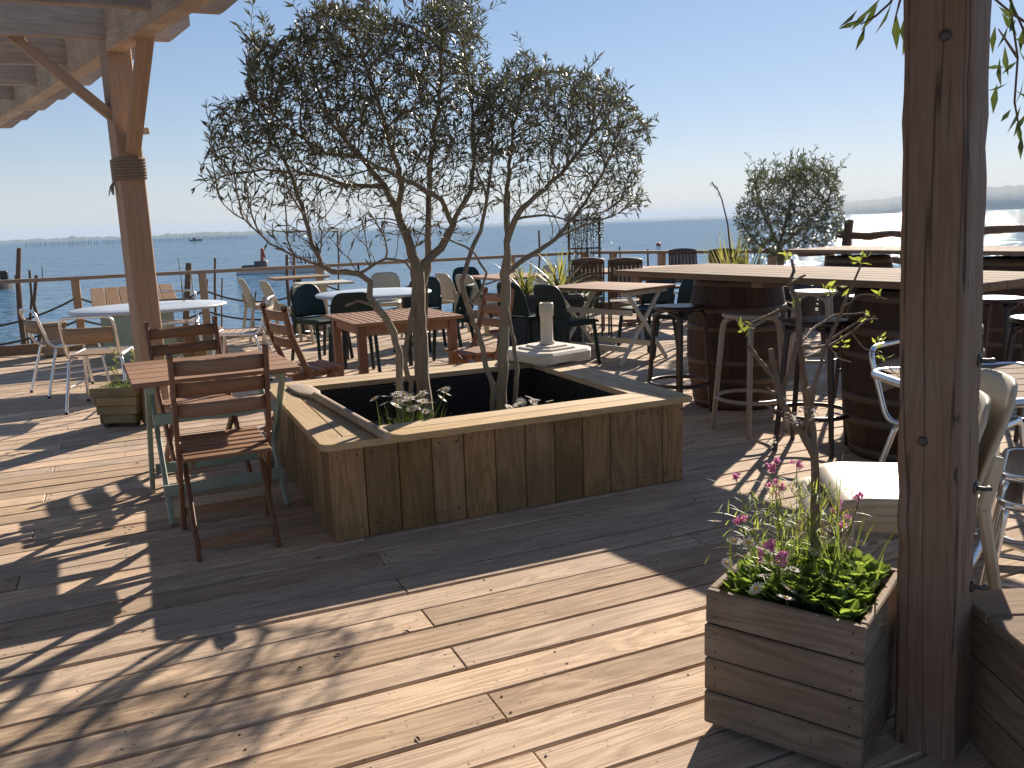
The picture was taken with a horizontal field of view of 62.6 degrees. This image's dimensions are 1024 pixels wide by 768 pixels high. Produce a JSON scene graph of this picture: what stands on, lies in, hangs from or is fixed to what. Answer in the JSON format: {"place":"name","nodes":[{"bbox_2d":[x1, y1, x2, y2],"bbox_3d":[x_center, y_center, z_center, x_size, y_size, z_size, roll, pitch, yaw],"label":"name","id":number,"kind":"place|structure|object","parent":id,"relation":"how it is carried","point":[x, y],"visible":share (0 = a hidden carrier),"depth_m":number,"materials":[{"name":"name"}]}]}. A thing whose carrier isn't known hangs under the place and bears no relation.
{"place":"outdoors","nodes":[
{"label":"outdoors","id":0,"kind":"place"},
{"bbox_2d":[0,227,356,242],"bbox_3d":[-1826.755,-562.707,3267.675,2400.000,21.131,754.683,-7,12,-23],"label":"shore","id":1,"kind":"structure","parent":0,"point":[71,238],"depth_m":3449.67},
{"bbox_2d":[0,298,1023,767],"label":"deck","id":2,"kind":"structure","parent":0,"point":[566,634],"depth_m":3.12,"materials":[{"name":"brown wood"}]},
{"bbox_2d":[41,321,69,356],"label":"bench block","id":3,"kind":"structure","parent":2,"relation":"on","point":[51,330],"depth_m":10.10,"materials":[{"name":"brown wood"}]},
{"bbox_2d":[19,309,110,398],"bbox_3d":[-4.117,-0.324,7.764,0.499,0.787,0.586,8,15,43],"label":"aluminium chair","id":4,"kind":"object","parent":2,"relation":"on","point":[33,327],"visible":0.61,"depth_m":7.62,"materials":[{"name":"silver metal"}]},
{"bbox_2d":[58,315,134,414],"bbox_3d":[-3.408,-0.201,6.991,0.499,0.787,0.586,-4,11,-10],"label":"aluminium chair","id":5,"kind":"object","parent":2,"relation":"on","point":[87,335],"visible":0.91,"depth_m":6.73,"materials":[{"name":"silver metal"}]},
{"bbox_2d":[89,380,141,426],"bbox_3d":[-2.920,0.149,6.350,0.342,0.304,0.342,-2,11,0],"label":"planter","id":6,"kind":"object","parent":2,"relation":"on","point":[118,405],"visible":0.77,"depth_m":6.21,"materials":[{"name":"wood"}]},
{"bbox_2d":[104,346,134,390],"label":"planter weeds","id":7,"kind":"object","parent":6,"relation":"on","point":[119,385],"visible":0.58,"depth_m":6.30,"materials":[{"name":"green plant"}]},
{"bbox_2d":[0,0,237,425],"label":"timber pergola","id":8,"kind":"object","parent":2,"relation":"on","point":[52,52],"visible":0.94,"depth_m":5.86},
{"bbox_2d":[108,157,147,195],"bbox_3d":[-2.756,-1.468,5.983,0.298,0.271,0.228,-11,14,-39],"label":"rope lashing","id":9,"kind":"object","parent":8,"relation":"attached to","point":[125,168],"visible":0.95,"depth_m":5.91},
{"bbox_2d":[90,284,177,363],"bbox_3d":[-4.378,-0.717,9.835,0.895,0.809,0.844,-7,12,-25],"label":"lidded box","id":10,"kind":"object","parent":2,"relation":"on","point":[108,296],"visible":0.3,"depth_m":9.54,"materials":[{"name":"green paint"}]},
{"bbox_2d":[67,300,226,315],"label":"oval table","id":11,"kind":"object","parent":2,"relation":"on","point":[165,307],"visible":0.52,"depth_m":8.03,"materials":[{"name":"metal"}]},
{"bbox_2d":[158,289,202,340],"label":"aluminium chair","id":12,"kind":"object","parent":2,"relation":"on","point":[171,322],"visible":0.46,"depth_m":9.42,"materials":[{"name":"silver metal"}]},
{"bbox_2d":[183,351,207,356],"bbox_3d":[-3.302,-0.282,8.794,0.290,0.270,0.286,-7,12,-23],"label":"cane pot","id":13,"kind":"object","parent":2,"relation":"on","point":[202,353],"visible":0.02,"depth_m":8.70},
{"bbox_2d":[174,257,197,340],"bbox_3d":[-3.328,-0.723,8.701,0.089,1.173,0.200,8,15,42],"label":"cane plant","id":14,"kind":"object","parent":13,"relation":"in","point":[179,267],"visible":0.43,"depth_m":8.67,"materials":[{"name":"plant"}]},
{"bbox_2d":[143,316,252,483],"bbox_3d":[-1.829,0.089,4.886,0.418,0.915,0.506,-10,13,-35],"label":"folding chair","id":15,"kind":"object","parent":2,"relation":"on","point":[181,331],"visible":0.6,"depth_m":4.91,"materials":[{"name":"brown wood"}]},
{"bbox_2d":[184,326,227,356],"bbox_3d":[-3.152,-0.352,8.683,0.382,0.438,0.340,-9,13,-31],"label":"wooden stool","id":16,"kind":"object","parent":2,"relation":"on","point":[189,339],"visible":0.08,"depth_m":8.61,"materials":[{"name":"brown wood"}]},
{"bbox_2d":[123,349,301,525],"bbox_3d":[-1.559,0.260,4.431,0.780,0.731,0.756,-7,12,-26],"label":"bistro table","id":17,"kind":"object","parent":2,"relation":"on","point":[148,376],"visible":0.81,"depth_m":4.28,"materials":[{"name":"green paint"}]},
{"bbox_2d":[166,344,281,561],"bbox_3d":[-1.310,0.272,3.826,0.418,0.915,0.506,-7,12,-24],"label":"folding chair","id":18,"kind":"object","parent":2,"relation":"on","point":[192,449],"visible":1,"depth_m":3.71,"materials":[{"name":"brown wood"}]},
{"bbox_2d":[213,295,274,380],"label":"aluminium chair","id":19,"kind":"object","parent":2,"relation":"on","point":[253,332],"visible":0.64,"depth_m":8.03,"materials":[{"name":"silver metal"}]},
{"bbox_2d":[237,278,288,341],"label":"plastic chair","id":20,"kind":"object","parent":2,"relation":"on","point":[248,299],"visible":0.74,"depth_m":10.94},
{"bbox_2d":[258,280,314,347],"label":"plastic chair","id":21,"kind":"object","parent":2,"relation":"on","point":[266,288],"visible":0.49,"depth_m":10.30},
{"bbox_2d":[0,251,588,345],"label":"rope railing","id":22,"kind":"object","parent":2,"relation":"on","point":[77,299],"visible":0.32,"depth_m":11.29,"materials":[{"name":"brown wood"}]},
{"bbox_2d":[266,274,329,336],"bbox_3d":[-2.847,-1.046,11.318,0.720,0.797,0.520,-8,12,-27],"label":"square table","id":23,"kind":"object","parent":2,"relation":"on","point":[297,278],"visible":0.57,"depth_m":11.20,"materials":[{"name":"brown wood"}]},
{"bbox_2d":[259,303,344,430],"bbox_3d":[-1.479,-0.115,5.903,0.506,0.915,0.418,-10,13,-35],"label":"folding chair","id":24,"kind":"object","parent":2,"relation":"on","point":[312,370],"visible":0.62,"depth_m":5.76,"materials":[{"name":"brown wood"}]},
{"bbox_2d":[290,284,353,359],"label":"plastic chair","id":25,"kind":"object","parent":2,"relation":"on","point":[305,301],"visible":0.84,"depth_m":9.21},
{"bbox_2d":[293,280,354,342],"bbox_3d":[-2.397,-0.939,10.818,0.660,0.742,0.560,-7,12,-25],"label":"square table","id":26,"kind":"object","parent":2,"relation":"on","point":[323,285],"visible":0.45,"depth_m":10.73,"materials":[{"name":"beige paint"}]},
{"bbox_2d":[327,292,381,376],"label":"plastic chair","id":27,"kind":"object","parent":2,"relation":"on","point":[339,301],"visible":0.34,"depth_m":7.85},
{"bbox_2d":[315,287,431,368],"bbox_3d":[-1.427,-0.594,8.839,1.200,0.743,1.200,-7,12,-23],"label":"round table","id":28,"kind":"object","parent":2,"relation":"on","point":[404,293],"visible":0.61,"depth_m":8.59,"materials":[{"name":"white metal"}]},
{"bbox_2d":[367,272,404,337],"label":"plastic chair","id":29,"kind":"object","parent":2,"relation":"on","point":[386,279],"visible":0.54,"depth_m":11.21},
{"bbox_2d":[324,308,463,376],"bbox_3d":[-0.926,-0.187,6.646,0.860,0.720,0.858,-7,12,-25],"label":"slatted table","id":30,"kind":"object","parent":2,"relation":"on","point":[362,326],"visible":0.62,"depth_m":6.40,"materials":[{"name":"brown wood"}]},
{"bbox_2d":[393,277,446,352],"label":"plastic chair","id":31,"kind":"object","parent":2,"relation":"on","point":[434,297],"visible":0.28,"depth_m":9.80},
{"bbox_2d":[75,436,774,740],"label":"fallen leaves","id":32,"kind":"object","parent":2,"relation":"on","point":[187,694],"visible":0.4,"depth_m":2.93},
{"bbox_2d":[432,283,476,360],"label":"plastic chair","id":33,"kind":"object","parent":2,"relation":"on","point":[460,308],"visible":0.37,"depth_m":8.40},
{"bbox_2d":[435,273,486,335],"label":"plastic chair","id":34,"kind":"object","parent":2,"relation":"on","point":[448,293],"visible":0.55,"depth_m":10.59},
{"bbox_2d":[452,267,492,328],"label":"plastic chair","id":35,"kind":"object","parent":2,"relation":"on","point":[470,271],"visible":0.19,"depth_m":11.95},
{"bbox_2d":[455,274,497,342],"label":"plastic chair","id":36,"kind":"object","parent":2,"relation":"on","point":[469,279],"visible":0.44,"depth_m":10.14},
{"bbox_2d":[443,287,514,363],"bbox_3d":[-0.230,-0.271,6.505,0.506,0.915,0.418,-9,13,-31],"label":"folding chair","id":37,"kind":"object","parent":2,"relation":"on","point":[473,351],"visible":0.45,"depth_m":6.54,"materials":[{"name":"brown wood"}]},
{"bbox_2d":[270,360,691,541],"bbox_3d":[-0.282,0.259,4.858,1.950,0.461,1.712,-7,12,-23],"label":"tree planter","id":38,"kind":"object","parent":2,"relation":"on","point":[587,431],"visible":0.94,"depth_m":4.19,"materials":[{"name":"wood"}]},
{"bbox_2d":[286,384,390,440],"bbox_3d":[-0.926,0.115,4.383,0.144,0.051,1.604,-8,12,-27],"label":"wooden oar","id":39,"kind":"object","parent":38,"relation":"on","point":[310,392],"visible":1,"depth_m":4.25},
{"bbox_2d":[191,0,506,422],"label":"olive tree","id":40,"kind":"object","parent":38,"relation":"on","point":[420,271],"visible":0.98,"depth_m":4.25,"materials":[{"name":"green plant"}]},
{"bbox_2d":[370,384,450,425],"bbox_3d":[-0.549,0.192,4.537,0.661,0.378,0.627,-7,12,-23],"label":"daisy clump","id":41,"kind":"object","parent":38,"relation":"in","point":[408,408],"visible":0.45,"depth_m":4.47,"materials":[{"name":"white plant"}]},
{"bbox_2d":[425,195,428,336],"bbox_3d":[-0.499,-0.344,4.832,0.128,1.478,0.046,-7,12,-23],"label":"support stake","id":42,"kind":"object","parent":38,"relation":"in","point":[426,231],"visible":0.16,"depth_m":4.79,"materials":[{"name":"brown wood"}]},
{"bbox_2d":[505,396,552,408],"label":"daisy clump","id":43,"kind":"object","parent":38,"relation":"on","point":[519,402],"visible":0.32,"depth_m":4.49,"materials":[{"name":"white plant"}]},
{"bbox_2d":[441,31,663,410],"bbox_3d":[0.306,-0.855,4.997,1.095,2.389,1.579,1,11,16],"label":"olive tree","id":44,"kind":"object","parent":38,"relation":"in","point":[514,104],"visible":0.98,"depth_m":4.77,"materials":[{"name":"green plant"}]},
{"bbox_2d":[471,273,556,332],"bbox_3d":[-0.022,-1.031,10.885,0.850,0.742,0.950,-8,12,-29],"label":"square table","id":45,"kind":"object","parent":2,"relation":"on","point":[494,277],"visible":0.14,"depth_m":10.67,"materials":[{"name":"white wood"}]},
{"bbox_2d":[497,282,558,344],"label":"plastic chair","id":46,"kind":"object","parent":2,"relation":"on","point":[520,309],"visible":0.48,"depth_m":8.53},
{"bbox_2d":[509,292,588,345],"bbox_3d":[0.375,-0.754,9.746,1.000,0.580,0.470,0,11,12],"label":"charcoal planter","id":47,"kind":"object","parent":2,"relation":"on","point":[518,325],"visible":0.36,"depth_m":9.54,"materials":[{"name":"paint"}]},
{"bbox_2d":[488,254,562,294],"bbox_3d":[0.136,-1.262,9.736,1.033,0.581,0.926,-1,11,7],"label":"strap leaf plant","id":48,"kind":"object","parent":47,"relation":"in","point":[527,288],"visible":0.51,"depth_m":9.66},
{"bbox_2d":[510,249,599,294],"bbox_3d":[0.620,-1.297,9.593,1.205,0.632,1.165,8,15,43],"label":"strap leaf plant","id":49,"kind":"object","parent":47,"relation":"in","point":[554,280],"visible":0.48,"depth_m":9.55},
{"bbox_2d":[558,284,611,343],"bbox_3d":[0.813,-0.789,9.602,0.763,0.696,0.729,1,11,17],"label":"trailing plant","id":50,"kind":"object","parent":47,"relation":"in","point":[589,329],"visible":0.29,"depth_m":9.55,"materials":[{"name":"green plant"}]},
{"bbox_2d":[508,302,590,366],"bbox_3d":[0.236,-0.357,5.722,0.500,0.390,0.500,-10,13,-37],"label":"umbrella base","id":51,"kind":"object","parent":2,"relation":"on","point":[546,350],"visible":0.98,"depth_m":5.63,"materials":[{"name":"concrete"}]},
{"bbox_2d":[533,284,600,364],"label":"plastic chair","id":52,"kind":"object","parent":2,"relation":"on","point":[547,293],"visible":0.84,"depth_m":8.04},
{"bbox_2d":[566,276,602,307],"bbox_3d":[1.163,-1.438,13.415,0.410,0.530,0.410,9,15,44],"label":"trellis pot","id":53,"kind":"object","parent":2,"relation":"on","point":[592,302],"visible":0.03,"depth_m":13.37,"materials":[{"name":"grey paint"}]},
{"bbox_2d":[567,218,600,276],"bbox_3d":[1.139,-2.131,13.284,0.515,0.980,0.035,-2,11,0],"label":"trellis","id":54,"kind":"object","parent":53,"relation":"on","point":[593,248],"visible":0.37,"depth_m":13.27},
{"bbox_2d":[554,211,606,268],"bbox_3d":[1.128,-2.187,13.275,0.934,1.056,0.363,-2,11,0],"label":"climbing plant","id":55,"kind":"object","parent":54,"relation":"on","point":[587,226],"visible":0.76,"depth_m":13.22,"materials":[{"name":"green plant"}]},
{"bbox_2d":[571,257,604,335],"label":"teak chair","id":56,"kind":"object","parent":2,"relation":"on","point":[594,266],"visible":0.58,"depth_m":10.29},
{"bbox_2d":[556,281,675,366],"bbox_3d":[0.998,-0.628,8.605,0.816,0.756,1.050,-12,15,-43],"label":"bistro table","id":57,"kind":"object","parent":2,"relation":"on","point":[628,290],"visible":0.78,"depth_m":8.40,"materials":[{"name":"beige paint"}]},
{"bbox_2d":[570,265,678,325],"bbox_3d":[1.727,-1.194,11.434,1.700,0.742,0.950,-3,11,-8],"label":"dining table","id":58,"kind":"object","parent":2,"relation":"on","point":[632,321],"visible":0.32,"depth_m":11.49,"materials":[{"name":"brown wood"}]},
{"bbox_2d":[608,257,642,338],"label":"teak chair","id":59,"kind":"object","parent":2,"relation":"on","point":[623,263],"visible":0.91,"depth_m":9.98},
{"bbox_2d":[616,278,675,352],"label":"plastic chair","id":60,"kind":"object","parent":2,"relation":"on","point":[667,296],"visible":0.51,"depth_m":9.19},
{"bbox_2d":[654,279,693,358],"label":"plastic chair","id":61,"kind":"object","parent":2,"relation":"on","point":[685,290],"visible":0.2,"depth_m":8.65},
{"bbox_2d":[647,303,712,412],"bbox_3d":[1.206,-0.176,6.063,0.453,0.779,0.453,-10,13,-35],"label":"bar stool","id":62,"kind":"object","parent":2,"relation":"on","point":[678,310],"visible":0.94,"depth_m":5.99,"materials":[{"name":"grey metal"}]},
{"bbox_2d":[668,248,696,288],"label":"teak chair","id":63,"kind":"object","parent":2,"relation":"on","point":[682,254],"visible":0.3,"depth_m":12.23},
{"bbox_2d":[590,250,831,308],"bbox_3d":[2.793,-1.506,12.425,3.896,0.922,0.122,7,14,39],"label":"side railing","id":64,"kind":"object","parent":2,"relation":"on","point":[661,257],"visible":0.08,"depth_m":12.76,"materials":[{"name":"brown wood"}]},
{"bbox_2d":[708,248,736,263],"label":"teak chair","id":65,"kind":"object","parent":2,"relation":"on","point":[715,254],"visible":0.08,"depth_m":11.69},
{"bbox_2d":[687,279,786,410],"bbox_3d":[1.683,-0.330,6.310,0.735,0.959,0.735,7,14,40],"label":"wine barrel","id":66,"kind":"object","parent":2,"relation":"on","point":[717,299],"visible":0.66,"depth_m":6.02,"materials":[{"name":"brown wood"}]},
{"bbox_2d":[613,263,1023,291],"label":"bar table","id":67,"kind":"object","parent":66,"relation":"on","point":[762,276],"visible":0.84,"depth_m":5.13,"materials":[{"name":"brown wood"}]},
{"bbox_2d":[710,310,787,438],"bbox_3d":[1.549,-0.078,5.480,0.453,0.779,0.453,-8,12,-28],"label":"bar stool","id":68,"kind":"object","parent":2,"relation":"on","point":[749,316],"visible":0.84,"depth_m":5.37,"materials":[{"name":"beige metal"}]},
{"bbox_2d":[704,542,896,767],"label":"flower box","id":69,"kind":"object","parent":2,"relation":"on","point":[818,686],"visible":0.75,"depth_m":2.15,"materials":[{"name":"wood"}]},
{"bbox_2d":[704,457,888,604],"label":"pink flowers","id":70,"kind":"object","parent":69,"relation":"in","point":[781,555],"visible":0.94,"depth_m":2.27,"materials":[{"name":"green plant"}]},
{"bbox_2d":[708,520,891,616],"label":"white daisies","id":71,"kind":"object","parent":69,"relation":"in","point":[758,584],"visible":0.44,"depth_m":2.22,"materials":[{"name":"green plant"}]},
{"bbox_2d":[721,537,890,621],"bbox_3d":[0.796,0.516,2.279,0.381,0.097,0.381,6,13,35],"label":"leafy bedding plant","id":72,"kind":"object","parent":69,"relation":"in","point":[827,590],"visible":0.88,"depth_m":2.21,"materials":[{"name":"green plant"}]},
{"bbox_2d":[738,250,899,555],"bbox_3d":[0.852,0.116,2.256,0.699,0.946,0.215,-10,14,-37],"label":"young tree","id":73,"kind":"object","parent":69,"relation":"in","point":[807,432],"visible":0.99,"depth_m":2.23,"materials":[{"name":"brown plant"}]},
{"bbox_2d":[778,456,982,625],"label":"tufted grass","id":74,"kind":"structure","parent":69,"relation":"in","point":[838,553],"depth_m":2.28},
{"bbox_2d":[783,285,819,317],"bbox_3d":[3.638,-1.060,11.050,0.800,0.500,0.800,-7,12,-23],"label":"shrub pot","id":75,"kind":"object","parent":2,"relation":"on","point":[808,305],"visible":0.18,"depth_m":10.74,"materials":[{"name":"grey paint"}]},
{"bbox_2d":[732,144,849,264],"bbox_3d":[3.615,-1.996,10.892,1.337,2.216,2.499,3,12,26],"label":"olive shrub","id":76,"kind":"object","parent":75,"relation":"in","point":[804,182],"visible":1,"depth_m":10.59,"materials":[{"name":"green plant"}]},
{"bbox_2d":[772,317,848,458],"bbox_3d":[1.788,0.004,5.003,0.453,0.779,0.453,6,13,35],"label":"bar stool","id":77,"kind":"object","parent":2,"relation":"on","point":[808,322],"visible":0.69,"depth_m":4.91,"materials":[{"name":"black metal"}]},
{"bbox_2d":[786,289,836,389],"bbox_3d":[2.453,-0.376,6.898,0.453,0.779,0.453,3,12,26],"label":"bar stool","id":78,"kind":"object","parent":2,"relation":"on","point":[818,294],"visible":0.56,"depth_m":6.75,"materials":[{"name":"grey metal"}]},
{"bbox_2d":[834,294,853,397],"bbox_3d":[2.675,-0.274,6.316,0.453,0.779,0.453,-9,13,-33],"label":"bar stool","id":79,"kind":"object","parent":2,"relation":"on","point":[838,366],"visible":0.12,"depth_m":6.36,"materials":[{"name":"metal"}]},
{"bbox_2d":[818,254,892,351],"bbox_3d":[3.534,-0.834,8.648,0.735,0.959,0.735,-7,12,-23],"label":"wine barrel","id":80,"kind":"object","parent":2,"relation":"on","point":[879,260],"visible":0.27,"depth_m":8.39,"materials":[{"name":"brown wood"}]},
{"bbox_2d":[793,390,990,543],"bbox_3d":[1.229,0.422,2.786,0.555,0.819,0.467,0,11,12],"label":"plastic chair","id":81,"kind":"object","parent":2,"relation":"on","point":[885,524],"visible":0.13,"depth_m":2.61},
{"bbox_2d":[841,287,984,462],"bbox_3d":[2.290,-0.072,4.840,0.735,0.959,0.735,-12,15,-43],"label":"wine barrel","id":82,"kind":"object","parent":2,"relation":"on","point":[869,426],"visible":0.34,"depth_m":4.69,"materials":[{"name":"brown wood"}]},
{"bbox_2d":[809,368,1017,588],"bbox_3d":[1.294,0.368,2.763,0.555,0.819,0.467,0,11,9],"label":"plastic chair","id":83,"kind":"object","parent":2,"relation":"on","point":[880,480],"visible":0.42,"depth_m":2.59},
{"bbox_2d":[837,220,1023,263],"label":"rustic log fence","id":84,"kind":"object","parent":2,"relation":"on","point":[848,236],"visible":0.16,"depth_m":10.71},
{"bbox_2d":[894,0,996,760],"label":"post","id":85,"kind":"object","parent":2,"relation":"on","point":[945,117],"visible":1,"depth_m":2.00,"materials":[{"name":"wood"}]},
{"bbox_2d":[839,0,1023,159],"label":"hanging vine","id":86,"kind":"object","parent":85,"relation":"hanging from","point":[1010,13],"visible":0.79,"depth_m":2.18,"materials":[{"name":"green plant"}]},
{"bbox_2d":[869,338,1023,497],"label":"aluminium chair","id":87,"kind":"object","parent":2,"relation":"on","point":[881,387],"visible":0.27,"depth_m":3.83,"materials":[{"name":"silver metal"}]},
{"bbox_2d":[870,362,1023,567],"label":"metal edged table","id":88,"kind":"object","parent":2,"relation":"on","point":[1015,370],"visible":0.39,"depth_m":3.43,"materials":[{"name":"metal"}]},
{"bbox_2d":[969,588,1023,767],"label":"timber box","id":89,"kind":"object","parent":2,"relation":"on","point":[996,731],"visible":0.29,"depth_m":2.10,"materials":[{"name":"brown wood"}]},
{"bbox_2d":[977,447,1023,589],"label":"aluminium chair","id":90,"kind":"object","parent":2,"relation":"on","point":[1013,469],"visible":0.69,"depth_m":2.76,"materials":[{"name":"silver metal"}]},
{"bbox_2d":[978,475,1023,588],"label":"aluminium chair","id":91,"kind":"object","parent":2,"relation":"on","point":[1012,501],"visible":0.35,"depth_m":2.67,"materials":[{"name":"silver metal"}]},
{"bbox_2d":[982,256,1023,361],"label":"wine barrel","id":92,"kind":"object","parent":2,"relation":"on","point":[996,321],"visible":0.21,"depth_m":7.21,"materials":[{"name":"brown wood"}]},
{"bbox_2d":[783,246,1023,257],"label":"bar table","id":93,"kind":"object","parent":92,"relation":"on","point":[987,250],"visible":0.68,"depth_m":8.21,"materials":[{"name":"brown wood"}]},
{"bbox_2d":[983,295,1023,361],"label":"bar stool","id":94,"kind":"object","parent":2,"relation":"on","point":[990,301],"visible":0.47,"depth_m":5.70,"materials":[{"name":"grey metal"}]},
{"bbox_2d":[1004,314,1023,441],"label":"bar stool","id":95,"kind":"object","parent":2,"relation":"on","point":[1018,320],"visible":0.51,"depth_m":4.73,"materials":[{"name":"metal"}]},
{"bbox_2d":[0,209,1023,345],"bbox_3d":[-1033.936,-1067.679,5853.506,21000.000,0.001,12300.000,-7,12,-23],"label":"water","id":96,"kind":"structure","parent":0,"point":[65,259],"depth_m":110.60,"materials":[{"name":"liquid"}]},
{"bbox_2d":[15,248,26,344],"bbox_3d":[-6.444,-0.054,11.079,0.408,3.416,0.207,-7,12,-23],"label":"mooring stake","id":97,"kind":"object","parent":96,"relation":"in","point":[22,329],"visible":0.3,"depth_m":10.85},
{"bbox_2d":[0,266,42,289],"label":"work boat","id":98,"kind":"object","parent":96,"relation":"on","point":[3,275],"visible":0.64,"depth_m":57.65,"materials":[{"name":"metal"}]},
{"bbox_2d":[28,270,34,343],"bbox_3d":[-6.676,-0.034,11.802,0.260,3.094,0.088,-7,12,-23],"label":"mooring stake","id":99,"kind":"object","parent":96,"relation":"in","point":[31,294],"visible":0.26,"depth_m":11.59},
{"bbox_2d":[32,275,41,341],"bbox_3d":[-6.487,0.058,11.444,0.454,3.039,0.127,-7,12,-23],"label":"mooring stake","id":100,"kind":"object","parent":96,"relation":"in","point":[39,339],"visible":0.23,"depth_m":11.27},
{"bbox_2d":[26,235,246,245],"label":"oyster bed poles","id":101,"kind":"object","parent":96,"relation":"in","point":[153,239],"visible":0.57,"depth_m":552.52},
{"bbox_2d":[183,263,191,325],"bbox_3d":[-4.904,-0.232,12.561,0.545,3.106,0.156,-7,12,-23],"label":"mooring stake","id":102,"kind":"object","parent":96,"relation":"in","point":[188,267],"visible":0.19,"depth_m":12.37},
{"bbox_2d":[236,248,324,273],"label":"oyster barge","id":103,"kind":"object","parent":96,"relation":"on","point":[262,263],"visible":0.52,"depth_m":67.53,"materials":[{"name":"red paint"}]},
{"bbox_2d":[285,255,292,322],"bbox_3d":[-3.350,-0.439,13.218,0.225,3.154,0.150,-1,11,4],"label":"mooring stake","id":104,"kind":"object","parent":96,"relation":"in","point":[287,283],"visible":0.26,"depth_m":12.96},
{"bbox_2d":[0,0,1023,240],"label":"sky","id":105,"kind":"structure","parent":0,"point":[728,79],"materials":[{"name":"blue"}]},
{"bbox_2d":[532,265,555,292],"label":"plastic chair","id":106,"kind":"object","parent":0,"point":[546,268],"visible":0.12,"depth_m":11.80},
{"bbox_2d":[357,214,774,230],"bbox_3d":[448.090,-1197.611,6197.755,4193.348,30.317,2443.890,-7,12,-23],"label":"shore","id":107,"kind":"structure","parent":0,"point":[563,222],"depth_m":6422.29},
{"bbox_2d":[697,182,776,264],"bbox_3d":[2.902,-1.790,10.688,1.148,1.521,1.132,-7,12,-23],"label":"phormium","id":108,"kind":"object","parent":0,"point":[738,258],"visible":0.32,"depth_m":10.63,"materials":[{"name":"green plant"}]},
{"bbox_2d":[779,185,1023,216],"bbox_3d":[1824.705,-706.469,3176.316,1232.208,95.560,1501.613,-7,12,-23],"label":"wooded hill","id":109,"kind":"structure","parent":0,"point":[1007,197],"depth_m":3268.12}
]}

